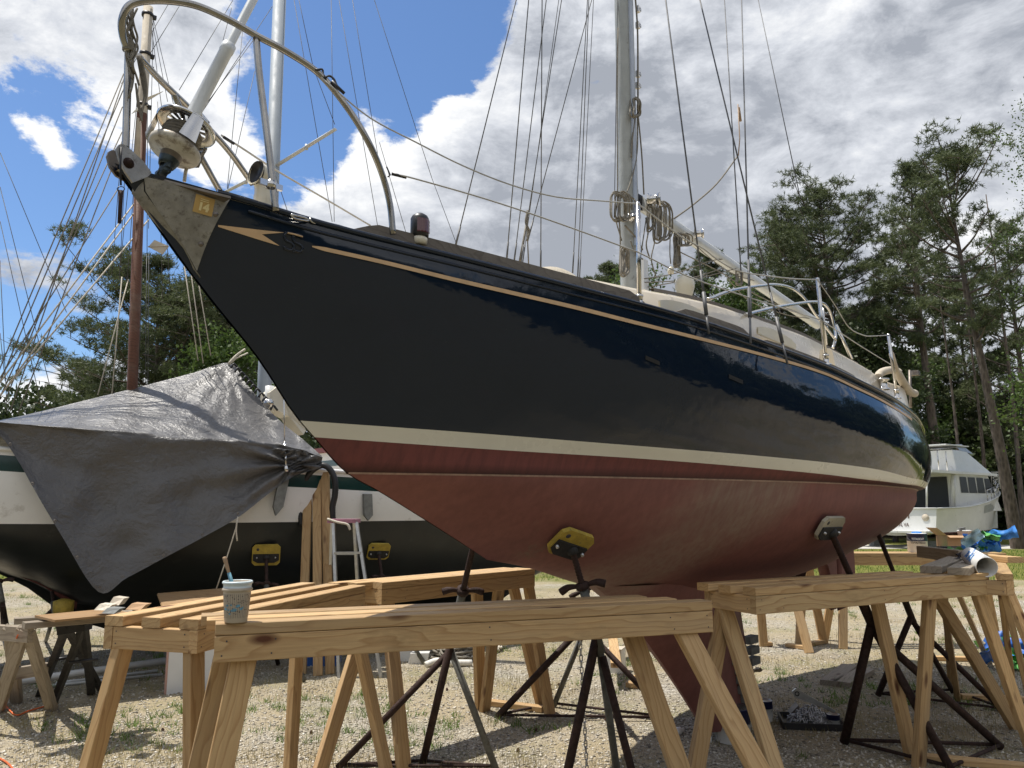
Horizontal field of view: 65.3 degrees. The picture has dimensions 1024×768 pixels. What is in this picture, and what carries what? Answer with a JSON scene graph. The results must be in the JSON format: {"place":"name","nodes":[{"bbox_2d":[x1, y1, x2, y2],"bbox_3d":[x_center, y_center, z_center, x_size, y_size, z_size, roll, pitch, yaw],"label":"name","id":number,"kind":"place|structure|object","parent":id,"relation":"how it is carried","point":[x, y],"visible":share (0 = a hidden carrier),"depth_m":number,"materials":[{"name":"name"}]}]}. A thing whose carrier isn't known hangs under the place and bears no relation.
{"place":"outdoors","nodes":[
{"label":"outdoors","id":0,"kind":"place"},
{"bbox_2d":[0,535,1023,767],"bbox_3d":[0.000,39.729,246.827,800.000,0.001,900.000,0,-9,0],"label":"ground","id":1,"kind":"structure","parent":0,"point":[546,585],"depth_m":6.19,"materials":[{"name":"gravel"}]},
{"bbox_2d":[0,577,14,624],"bbox_3d":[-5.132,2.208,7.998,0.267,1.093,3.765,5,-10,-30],"label":"jack stand","id":2,"kind":"object","parent":1,"relation":"on","point":[3,616],"visible":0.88,"depth_m":6.60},
{"bbox_2d":[0,634,43,767],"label":"orange cord","id":3,"kind":"object","parent":1,"relation":"on","point":[2,759],"visible":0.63,"depth_m":5.82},
{"bbox_2d":[0,623,58,712],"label":"old sawhorse","id":4,"kind":"object","parent":1,"relation":"on","point":[14,673],"visible":0.89,"depth_m":5.62,"materials":[{"name":"wood"}]},
{"bbox_2d":[22,657,165,684],"bbox_3d":[-3.513,2.370,6.565,0.060,0.080,1.392,-7,-11,37],"label":"grey pipe","id":5,"kind":"object","parent":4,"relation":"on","point":[101,669],"visible":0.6,"depth_m":6.64,"materials":[{"name":"plastic"}]},
{"bbox_2d":[36,591,56,642],"bbox_3d":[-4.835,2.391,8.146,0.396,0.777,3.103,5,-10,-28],"label":"jack stand","id":6,"kind":"object","parent":1,"relation":"on","point":[49,629],"visible":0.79,"depth_m":7.11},
{"bbox_2d":[53,598,74,612],"bbox_3d":[-3.924,1.949,6.984,0.170,0.140,0.170,0,-9,0],"label":"jack stand pad","id":7,"kind":"object","parent":6,"relation":"on","point":[62,605],"visible":0.66,"depth_m":6.92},
{"bbox_2d":[35,624,101,702],"bbox_3d":[-3.320,2.063,5.943,0.507,0.740,1.487,4,-10,-23],"label":"folding sawhorse","id":8,"kind":"object","parent":1,"relation":"on","point":[80,643],"visible":0.86,"depth_m":5.80,"materials":[{"name":"black wood"}]},
{"bbox_2d":[22,617,104,628],"bbox_3d":[-2.885,1.564,5.266,0.587,0.040,0.090,8,-12,-41],"label":"plank","id":9,"kind":"object","parent":8,"relation":"on","point":[35,624],"visible":0.54,"depth_m":5.15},
{"bbox_2d":[35,610,124,621],"bbox_3d":[-2.829,1.524,5.268,0.340,0.014,0.467,-8,-12,40],"label":"plywood sheet","id":10,"kind":"object","parent":9,"relation":"on","point":[71,616],"visible":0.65,"depth_m":5.19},
{"bbox_2d":[94,603,116,609],"bbox_3d":[-2.676,1.464,5.255,0.100,0.035,0.130,0,-9,0],"label":"offcut","id":11,"kind":"object","parent":10,"relation":"on","point":[103,606],"visible":0.86,"depth_m":5.23,"materials":[{"name":"wood"}]},
{"bbox_2d":[102,606,124,613],"bbox_3d":[-2.545,1.441,5.092,0.100,0.030,0.130,0,-9,0],"label":"offcut","id":12,"kind":"object","parent":10,"relation":"on","point":[112,610],"visible":1,"depth_m":5.07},
{"bbox_2d":[110,596,128,604],"bbox_3d":[-2.726,1.498,5.528,0.090,0.050,0.130,0,-9,0],"label":"offcut","id":13,"kind":"object","parent":10,"relation":"on","point":[119,600],"visible":0.79,"depth_m":5.51,"materials":[{"name":"beige wood"}]},
{"bbox_2d":[125,602,150,609],"bbox_3d":[-2.474,1.468,5.281,0.120,0.035,0.130,0,-9,0],"label":"offcut","id":14,"kind":"object","parent":10,"relation":"on","point":[137,606],"visible":1,"depth_m":5.26,"materials":[{"name":"wood"}]},
{"bbox_2d":[14,610,131,624],"bbox_3d":[-2.991,1.595,5.466,0.712,0.040,0.090,6,-10,-32],"label":"plank","id":15,"kind":"object","parent":8,"relation":"on","point":[18,620],"visible":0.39,"depth_m":5.29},
{"bbox_2d":[56,669,157,683],"bbox_3d":[-3.576,2.593,7.078,0.829,0.024,0.024,7,-11,-40],"label":"thin pipe","id":16,"kind":"object","parent":1,"relation":"on","point":[130,673],"visible":0.58,"depth_m":7.20,"materials":[{"name":"grey plastic"}]},
{"bbox_2d":[52,673,162,686],"bbox_3d":[-3.549,2.569,6.922,0.965,0.024,0.024,5,-10,-32],"label":"thin pipe","id":17,"kind":"object","parent":1,"relation":"on","point":[127,677],"visible":0.46,"depth_m":7.03,"materials":[{"name":"grey plastic"}]},
{"bbox_2d":[0,218,253,407],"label":"pine tree","id":18,"kind":"object","parent":1,"relation":"on","point":[85,383],"visible":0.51,"depth_m":32.20,"materials":[{"name":"green plant"}]},
{"bbox_2d":[0,380,318,447],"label":"distant wood","id":19,"kind":"object","parent":1,"relation":"on","point":[31,401],"visible":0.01,"depth_m":61.46,"materials":[{"name":"green plant"}]},
{"bbox_2d":[0,369,321,448],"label":"undergrowth","id":20,"kind":"object","parent":1,"relation":"on","point":[310,443],"depth_m":40.66,"materials":[{"name":"green plant"}]},
{"bbox_2d":[114,289,253,389],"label":"pine tree","id":21,"kind":"object","parent":1,"relation":"on","point":[144,330],"visible":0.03,"depth_m":43.38,"materials":[{"name":"green plant"}]},
{"bbox_2d":[164,649,213,694],"bbox_3d":[-2.660,2.233,6.649,0.399,0.620,0.050,6,-10,-33],"label":"white board","id":22,"kind":"object","parent":1,"relation":"on","point":[173,682],"visible":0.21,"depth_m":6.54,"materials":[{"name":"paint"}]},
{"bbox_2d":[138,282,272,389],"bbox_3d":[-13.285,0.483,35.676,6.950,12.974,6.410,6,-11,-35],"label":"pine tree","id":23,"kind":"object","parent":1,"relation":"on","point":[246,364],"visible":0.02,"depth_m":34.21,"materials":[{"name":"green plant"}]},
{"bbox_2d":[163,318,283,423],"bbox_3d":[-10.880,1.846,30.310,5.861,8.634,5.151,0,-9,0],"label":"broadleaf tree","id":24,"kind":"object","parent":1,"relation":"on","point":[222,351],"visible":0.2,"depth_m":29.81,"materials":[{"name":"green plant"}]},
{"bbox_2d":[78,582,392,767],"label":"trestle","id":25,"kind":"object","parent":1,"relation":"on","point":[177,628],"visible":0.84,"depth_m":3.28,"materials":[{"name":"brown wood"}]},
{"bbox_2d":[157,588,222,605],"bbox_3d":[-2.665,1.832,6.773,0.593,0.138,0.435,5,-10,-30],"label":"plywood sheet","id":26,"kind":"object","parent":25,"relation":"on","point":[168,598],"visible":0.36,"depth_m":6.83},
{"bbox_2d":[0,0,540,627],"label":"covered boat","id":27,"kind":"object","parent":1,"relation":"on","point":[36,556],"visible":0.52,"depth_m":8.00,"materials":[{"name":"black metal"}]},
{"bbox_2d":[0,348,322,593],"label":"tarp","id":28,"kind":"object","parent":27,"relation":"hanging from","point":[125,484],"visible":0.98,"depth_m":7.16,"materials":[{"name":"plastic"}]},
{"bbox_2d":[298,462,338,525],"bbox_3d":[-1.937,1.093,7.946,0.416,0.627,0.064,0,-9,0],"label":"corrugated hose","id":29,"kind":"object","parent":27,"relation":"attached to","point":[334,479],"visible":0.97,"depth_m":7.93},
{"bbox_2d":[252,544,306,681],"bbox_3d":[-2.252,2.079,7.391,0.936,1.154,0.786,0,-9,0],"label":"jack stand","id":30,"kind":"object","parent":1,"relation":"on","point":[266,555],"visible":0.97,"depth_m":7.66,"materials":[{"name":"metal"}]},
{"bbox_2d":[300,500,311,673],"bbox_3d":[-1.990,1.753,7.693,0.082,1.976,0.040,-4,-25,-1],"label":"plank","id":31,"kind":"object","parent":1,"relation":"on","point":[306,545],"visible":0.46,"depth_m":7.75,"materials":[{"name":"brown wood"}]},
{"bbox_2d":[313,479,322,675],"bbox_3d":[-1.865,1.752,7.654,0.083,1.998,0.041,-7,-27,-2],"label":"plank","id":32,"kind":"object","parent":1,"relation":"on","point":[317,571],"visible":0.61,"depth_m":7.72,"materials":[{"name":"brown wood"}]},
{"bbox_2d":[307,655,340,665],"bbox_3d":[-1.837,2.597,7.758,0.320,0.240,0.200,0,-9,0],"label":"blue tub","id":33,"kind":"object","parent":1,"relation":"on","point":[309,661],"visible":0.21,"depth_m":7.65,"materials":[{"name":"plastic"}]},
{"bbox_2d":[321,472,334,674],"bbox_3d":[-1.778,1.753,7.693,0.082,1.985,0.040,-7,-25,-2],"label":"plank","id":34,"kind":"object","parent":1,"relation":"on","point":[327,567],"visible":0.65,"depth_m":7.79,"materials":[{"name":"brown wood"}]},
{"bbox_2d":[327,519,382,677],"bbox_3d":[-1.479,1.983,7.544,0.644,1.398,0.672,0,-9,0],"label":"step ladder","id":35,"kind":"object","parent":1,"relation":"on","point":[333,553],"visible":0.44,"depth_m":7.45,"materials":[{"name":"metal"}]},
{"bbox_2d":[327,518,350,529],"bbox_3d":[-1.617,1.309,7.462,0.234,0.114,0.035,-1,-9,5],"label":"rope end","id":36,"kind":"object","parent":35,"relation":"on","point":[339,522],"visible":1,"depth_m":7.45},
{"bbox_2d":[366,543,425,663],"bbox_3d":[-1.302,2.211,8.176,0.936,1.133,0.786,0,-9,0],"label":"jack stand","id":37,"kind":"object","parent":1,"relation":"on","point":[379,552],"visible":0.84,"depth_m":8.43,"materials":[{"name":"metal"}]},
{"bbox_2d":[400,651,411,661],"bbox_3d":[-1.025,2.678,7.949,0.200,0.140,0.140,0,-9,0],"label":"concrete block","id":38,"kind":"object","parent":1,"relation":"on","point":[404,655],"depth_m":7.88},
{"bbox_2d":[335,549,498,767],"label":"jack stand","id":39,"kind":"object","parent":1,"relation":"on","point":[463,590],"visible":0.81,"depth_m":4.60,"materials":[{"name":"metal"}]},
{"bbox_2d":[408,651,429,663],"bbox_3d":[-0.909,2.677,7.816,0.200,0.100,0.140,0,-9,0],"label":"concrete block","id":40,"kind":"object","parent":1,"relation":"on","point":[413,658],"depth_m":7.76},
{"bbox_2d":[313,567,555,767],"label":"trestle","id":41,"kind":"object","parent":1,"relation":"on","point":[497,582],"visible":0.8,"depth_m":5.19,"materials":[{"name":"brown wood"}]},
{"bbox_2d":[424,658,471,667],"bbox_3d":[-0.611,2.662,7.627,0.462,0.087,0.100,1,-9,-4],"label":"fender","id":42,"kind":"object","parent":1,"relation":"on","point":[430,662],"visible":0.5,"depth_m":7.60,"materials":[{"name":"white plastic"}]},
{"bbox_2d":[430,647,472,659],"bbox_3d":[-0.564,2.634,8.069,0.562,0.246,0.544,0,-9,0],"label":"rope heap","id":43,"kind":"object","parent":1,"relation":"on","point":[464,653],"visible":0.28,"depth_m":7.88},
{"bbox_2d":[188,595,769,767],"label":"trestle","id":44,"kind":"object","parent":1,"relation":"on","point":[241,649],"visible":1,"depth_m":3.11,"materials":[{"name":"brown wood"}]},
{"bbox_2d":[222,579,252,622],"bbox_3d":[-0.974,0.768,2.824,0.104,0.142,0.104,0,-9,0],"label":"paint cup","id":45,"kind":"object","parent":44,"relation":"on","point":[236,596],"visible":1,"depth_m":2.79,"materials":[{"name":"paper"}]},
{"bbox_2d":[223,556,233,581],"bbox_3d":[-1.004,0.692,2.847,0.065,0.150,0.023,-1,-9,9],"label":"paint brush","id":46,"kind":"object","parent":45,"relation":"in","point":[226,564],"visible":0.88,"depth_m":2.85,"materials":[{"name":"brown wood"}]},
{"bbox_2d":[0,589,1023,767],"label":"dry weeds","id":47,"kind":"object","parent":1,"relation":"on","point":[277,756],"visible":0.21,"depth_m":5.57,"materials":[{"name":"beige plant"}]},
{"bbox_2d":[0,584,1023,767],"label":"grass tufts","id":48,"kind":"object","parent":1,"relation":"on","point":[443,720],"visible":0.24,"depth_m":5.79,"materials":[{"name":"plant"}]},
{"bbox_2d":[495,588,673,717],"bbox_3d":[0.456,1.793,5.733,0.981,1.214,1.001,-8,-12,43],"label":"jack stand","id":49,"kind":"object","parent":1,"relation":"on","point":[531,680],"visible":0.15,"depth_m":5.81,"materials":[{"name":"metal"}]},
{"bbox_2d":[106,0,931,731],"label":"sailboat","id":50,"kind":"object","parent":49,"relation":"on","point":[682,440],"visible":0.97,"depth_m":3.57,"materials":[{"name":"blue paint"}]},
{"bbox_2d":[547,527,634,767],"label":"jack stand","id":51,"kind":"object","parent":1,"relation":"on","point":[574,545],"visible":0.99,"depth_m":3.77,"materials":[{"name":"metal"}]},
{"bbox_2d":[578,640,588,767],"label":"hanging chain","id":52,"kind":"object","parent":51,"relation":"hanging from","point":[585,734],"visible":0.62,"depth_m":3.89,"materials":[{"name":"metal"}]},
{"bbox_2d":[583,260,619,284],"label":"pine tree","id":53,"kind":"object","parent":1,"relation":"on","point":[603,268],"visible":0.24,"depth_m":61.74,"materials":[{"name":"green plant"}]},
{"bbox_2d":[608,638,620,667],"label":"plank","id":54,"kind":"object","parent":1,"relation":"on","point":[613,646],"visible":0.46,"depth_m":7.32,"materials":[{"name":"brown wood"}]},
{"bbox_2d":[607,646,625,673],"bbox_3d":[0.967,2.555,7.402,0.142,0.215,0.185,-3,-9,20],"label":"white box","id":55,"kind":"object","parent":1,"relation":"on","point":[623,658],"visible":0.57,"depth_m":7.33,"materials":[{"name":"beige plastic"}]},
{"bbox_2d":[626,681,637,688],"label":"plank","id":56,"kind":"object","parent":1,"relation":"on","point":[629,684],"visible":0.35,"depth_m":6.68,"materials":[{"name":"brown wood"}]},
{"bbox_2d":[606,260,679,293],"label":"broadleaf tree","id":57,"kind":"object","parent":1,"relation":"on","point":[651,274],"visible":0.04,"depth_m":34.79,"materials":[{"name":"green plant"}]},
{"bbox_2d":[671,246,724,301],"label":"pine tree","id":58,"kind":"object","parent":1,"relation":"on","point":[695,272],"visible":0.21,"depth_m":55.91,"materials":[{"name":"green plant"}]},
{"bbox_2d":[715,703,750,744],"bbox_3d":[1.440,2.215,5.208,0.238,0.212,0.234,0,-9,0],"label":"paint can","id":59,"kind":"object","parent":1,"relation":"on","point":[722,735],"visible":0.2,"depth_m":5.13,"materials":[{"name":"metal"}]},
{"bbox_2d":[697,263,771,317],"bbox_3d":[9.612,0.835,36.639,5.248,12.567,5.250,0,-9,0],"label":"broadleaf tree","id":60,"kind":"object","parent":1,"relation":"on","point":[736,301],"visible":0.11,"depth_m":36.77,"materials":[{"name":"green plant"}]},
{"bbox_2d":[762,698,772,721],"bbox_3d":[1.801,2.328,5.698,0.123,0.138,0.118,0,-9,0],"label":"paint can","id":61,"kind":"object","parent":1,"relation":"on","point":[768,704],"visible":0.48,"depth_m":5.65,"materials":[{"name":"metal"}]},
{"bbox_2d":[730,288,805,332],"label":"pine tree","id":62,"kind":"object","parent":1,"relation":"on","point":[759,307],"depth_m":53.17,"materials":[{"name":"green plant"}]},
{"bbox_2d":[719,222,839,345],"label":"pine tree","id":63,"kind":"object","parent":1,"relation":"on","point":[794,321],"visible":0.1,"depth_m":43.54,"materials":[{"name":"green plant"}]},
{"bbox_2d":[757,568,827,652],"bbox_3d":[3.091,2.387,8.715,0.893,0.970,0.680,0,-9,0],"label":"trestle","id":64,"kind":"object","parent":1,"relation":"on","point":[804,642],"visible":0.23,"depth_m":8.72,"materials":[{"name":"brown wood"}]},
{"bbox_2d":[777,703,843,731],"bbox_3d":[2.090,2.309,5.585,0.431,0.140,0.318,-1,-9,8],"label":"chain heap","id":65,"kind":"object","parent":1,"relation":"on","point":[806,718],"visible":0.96,"depth_m":5.50,"materials":[{"name":"grey metal"}]},
{"bbox_2d":[787,688,834,712],"bbox_3d":[2.157,2.303,5.733,0.336,0.205,0.100,-1,-9,6],"label":"anchor","id":66,"kind":"object","parent":65,"relation":"on","point":[799,694],"visible":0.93,"depth_m":5.77,"materials":[{"name":"metal"}]},
{"bbox_2d":[826,712,840,723],"bbox_3d":[2.212,2.321,5.498,0.095,0.092,0.091,0,-9,0],"label":"paint can","id":67,"kind":"object","parent":65,"relation":"on","point":[832,718],"visible":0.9,"depth_m":5.47,"materials":[{"name":"metal"}]},
{"bbox_2d":[820,664,856,686],"bbox_3d":[2.935,2.603,7.156,0.140,0.044,0.860,-6,-11,33],"label":"plank","id":68,"kind":"object","parent":1,"relation":"on","point":[840,670],"visible":0.77,"depth_m":7.05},
{"bbox_2d":[741,162,941,386],"bbox_3d":[16.146,-1.774,39.669,9.653,18.658,9.638,0,-9,0],"label":"pine tree","id":69,"kind":"object","parent":1,"relation":"on","point":[810,260],"visible":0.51,"depth_m":39.26,"materials":[{"name":"green plant"}]},
{"bbox_2d":[833,668,874,687],"bbox_3d":[3.020,2.586,7.044,0.140,0.044,0.753,-7,-11,38],"label":"plank","id":70,"kind":"object","parent":1,"relation":"on","point":[850,675],"visible":0.65,"depth_m":6.92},
{"bbox_2d":[688,571,1023,767],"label":"trestle","id":71,"kind":"object","parent":1,"relation":"on","point":[878,591],"visible":0.91,"depth_m":4.61,"materials":[{"name":"brown pine wood"}]},
{"bbox_2d":[826,301,963,421],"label":"pine tree","id":72,"kind":"object","parent":1,"relation":"on","point":[846,311],"visible":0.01,"depth_m":45.38,"materials":[{"name":"green plant"}]},
{"bbox_2d":[837,310,967,541],"bbox_3d":[16.852,1.787,35.963,6.401,10.480,7.219,0,-9,0],"label":"broadleaf tree","id":73,"kind":"object","parent":1,"relation":"on","point":[874,342],"visible":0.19,"depth_m":36.13,"materials":[{"name":"green plant"}]},
{"bbox_2d":[814,516,1003,767],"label":"jack stand","id":74,"kind":"object","parent":1,"relation":"on","point":[830,528],"visible":0.78,"depth_m":4.97,"materials":[{"name":"metal"}]},
{"bbox_2d":[848,157,982,534],"bbox_3d":[18.256,-1.785,35.703,5.618,17.471,4.394,0,-9,0],"label":"pine tree","id":75,"kind":"object","parent":1,"relation":"on","point":[910,312],"visible":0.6,"depth_m":35.81,"materials":[{"name":"green plant"}]},
{"bbox_2d":[823,551,1023,648],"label":"trestle","id":76,"kind":"object","parent":1,"relation":"on","point":[878,558],"visible":0.23,"depth_m":8.81,"materials":[{"name":"brown wood"}]},
{"bbox_2d":[906,531,927,552],"bbox_3d":[4.565,1.777,8.994,0.219,0.230,0.218,-4,-10,23],"label":"paint bucket","id":77,"kind":"object","parent":76,"relation":"on","point":[915,538],"visible":0.97,"depth_m":8.92,"materials":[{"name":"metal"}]},
{"bbox_2d":[926,527,963,545],"bbox_3d":[5.027,1.760,9.013,0.540,0.273,0.293,0,-9,0],"label":"cardboard box","id":78,"kind":"object","parent":76,"relation":"on","point":[943,539],"visible":0.37,"depth_m":8.96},
{"bbox_2d":[957,527,971,535],"bbox_3d":[5.137,1.695,9.067,0.148,0.137,0.148,0,-9,0],"label":"white tub","id":79,"kind":"object","parent":78,"relation":"in","point":[961,531],"visible":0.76,"depth_m":9.03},
{"bbox_2d":[875,534,995,708],"bbox_3d":[3.134,1.799,6.218,1.156,1.345,0.696,2,-9,-15],"label":"jack stand","id":80,"kind":"object","parent":1,"relation":"on","point":[910,620],"visible":0.59,"depth_m":6.21,"materials":[{"name":"metal"}]},
{"bbox_2d":[907,352,996,476],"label":"broadleaf tree","id":81,"kind":"object","parent":1,"relation":"on","point":[943,418],"visible":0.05,"depth_m":43.26,"materials":[{"name":"green plant"}]},
{"bbox_2d":[885,412,1023,536],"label":"undergrowth","id":82,"kind":"object","parent":1,"relation":"on","point":[1002,524],"visible":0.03,"depth_m":41.78,"materials":[{"name":"green plant"}]},
{"bbox_2d":[905,275,1023,484],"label":"pine tree","id":83,"kind":"object","parent":1,"relation":"on","point":[971,414],"visible":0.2,"depth_m":45.90,"materials":[{"name":"green plant"}]},
{"bbox_2d":[922,375,1020,500],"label":"broadleaf tree","id":84,"kind":"object","parent":1,"relation":"on","point":[981,406],"depth_m":46.94,"materials":[{"name":"green plant"}]},
{"bbox_2d":[961,278,985,467],"bbox_3d":[22.268,0.571,38.368,0.402,13.616,0.233,0,-9,0],"label":"pine tree","id":85,"kind":"object","parent":1,"relation":"on","point":[980,424],"visible":0.51,"depth_m":38.23,"materials":[{"name":"brown plant"}]},
{"bbox_2d":[933,217,1023,474],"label":"pine tree","id":86,"kind":"object","parent":1,"relation":"on","point":[968,390],"visible":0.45,"depth_m":40.98,"materials":[{"name":"green plant"}]},
{"bbox_2d":[936,562,1023,701],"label":"trestle","id":87,"kind":"object","parent":1,"relation":"on","point":[1001,586],"visible":0.45,"depth_m":5.61,"materials":[{"name":"brown wood"}]},
{"bbox_2d":[916,546,962,559],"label":"plank","id":88,"kind":"object","parent":87,"relation":"on","point":[935,553],"visible":0.65,"depth_m":6.18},
{"bbox_2d":[920,556,961,573],"bbox_3d":[2.955,1.223,5.436,0.120,0.042,1.305,-6,-11,35],"label":"plank","id":89,"kind":"object","parent":87,"relation":"on","point":[941,565],"visible":0.73,"depth_m":5.04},
{"bbox_2d":[947,560,977,574],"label":"plank","id":90,"kind":"object","parent":87,"relation":"on","point":[961,567],"visible":0.5,"depth_m":4.80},
{"bbox_2d":[961,548,997,576],"bbox_3d":[2.965,1.133,5.092,0.129,0.167,0.356,-2,-9,13],"label":"printed cup","id":91,"kind":"object","parent":87,"relation":"on","point":[974,557],"visible":0.99,"depth_m":5.05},
{"bbox_2d":[947,525,1018,551],"bbox_3d":[3.925,1.296,6.711,0.444,0.223,0.413,0,-9,0],"label":"glove heap","id":92,"kind":"object","parent":87,"relation":"on","point":[983,541],"visible":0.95,"depth_m":6.59,"materials":[{"name":"rubber"}]},
{"bbox_2d":[983,553,1023,562],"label":"plank","id":93,"kind":"object","parent":87,"relation":"on","point":[1006,558],"visible":0.48,"depth_m":5.85,"materials":[{"name":"brown wood"}]},
{"bbox_2d":[967,76,1023,466],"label":"broadleaf tree","id":94,"kind":"object","parent":1,"relation":"on","point":[1020,223],"visible":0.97,"depth_m":23.89,"materials":[{"name":"green plant"}]},
{"bbox_2d":[974,631,1023,669],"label":"plastic bag","id":95,"kind":"object","parent":1,"relation":"on","point":[986,655],"visible":0.2,"depth_m":7.61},
{"bbox_2d":[983,355,1023,454],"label":"broadleaf tree","id":96,"kind":"object","parent":1,"relation":"on","point":[1017,385],"visible":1,"depth_m":19.63,"materials":[{"name":"green plant"}]},
{"bbox_2d":[985,194,1023,534],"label":"pine tree","id":97,"kind":"object","parent":1,"relation":"on","point":[1019,481],"visible":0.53,"depth_m":33.93,"materials":[{"name":"brown plant"}]},
{"bbox_2d":[0,548,1023,580],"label":"verge grass","id":98,"kind":"structure","parent":0,"point":[914,570],"depth_m":19.76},
{"bbox_2d":[0,0,1023,431],"label":"sky","id":99,"kind":"structure","parent":0,"point":[857,81],"materials":[{"name":"blue"}]},
{"bbox_2d":[858,545,1009,548],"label":"gravel road","id":100,"kind":"structure","parent":0,"point":[905,547],"depth_m":30.06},
{"bbox_2d":[937,277,958,449],"bbox_3d":[18.291,0.594,33.304,0.386,12.022,0.194,0,-9,0],"label":"pine tree","id":101,"kind":"object","parent":100,"relation":"on","point":[954,411],"visible":0.48,"depth_m":33.34,"materials":[{"name":"brown plant"}]},
{"bbox_2d":[880,116,1023,548],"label":"pine tree","id":102,"kind":"object","parent":100,"relation":"on","point":[949,159],"visible":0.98,"depth_m":30.51,"materials":[{"name":"green plant"}]},
{"bbox_3d":[20.250,6.716,34.493,0.440,0.280,0.440,0,-9,0],"label":"keel block","id":103,"kind":"object","parent":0,"visible":0},
{"bbox_2d":[886,444,1001,535],"bbox_3d":[18.002,4.386,33.122,10.150,3.566,3.150,7,-11,-37],"label":"motor cruiser","id":104,"kind":"object","parent":103,"relation":"on","point":[957,492],"visible":0.55,"depth_m":31.34,"materials":[{"name":"paint"}]},
{"bbox_2d":[914,477,948,507],"bbox_3d":[16.327,4.366,31.852,0.040,1.276,2.050,7,-11,-37],"label":"aft doorway","id":105,"kind":"structure","parent":104,"relation":"in","point":[938,497],"depth_m":31.41,"materials":[{"name":"black glass"}]},
{"bbox_2d":[960,477,968,492],"bbox_3d":[17.827,3.977,31.480,0.700,0.620,0.001,7,-11,-37],"label":"side window","id":106,"kind":"structure","parent":104,"relation":"in","point":[963,482],"depth_m":31.47,"materials":[{"name":"black glass"}]},
{"bbox_2d":[968,477,976,492],"bbox_3d":[18.426,4.048,31.943,0.780,0.620,0.001,7,-11,-37],"label":"side window","id":107,"kind":"structure","parent":104,"relation":"in","point":[971,480],"depth_m":31.93,"materials":[{"name":"black glass"}]},
{"bbox_2d":[976,478,984,492],"bbox_3d":[19.037,4.121,32.414,0.730,0.620,0.001,7,-11,-37],"label":"side window","id":108,"kind":"structure","parent":104,"relation":"in","point":[980,484],"depth_m":32.40,"materials":[{"name":"black glass"}]},
{"bbox_2d":[984,479,993,492],"bbox_3d":[19.679,4.198,32.910,0.900,0.580,0.001,7,-11,-37],"label":"side window","id":109,"kind":"structure","parent":104,"relation":"in","point":[988,485],"depth_m":32.85,"materials":[{"name":"black glass"}]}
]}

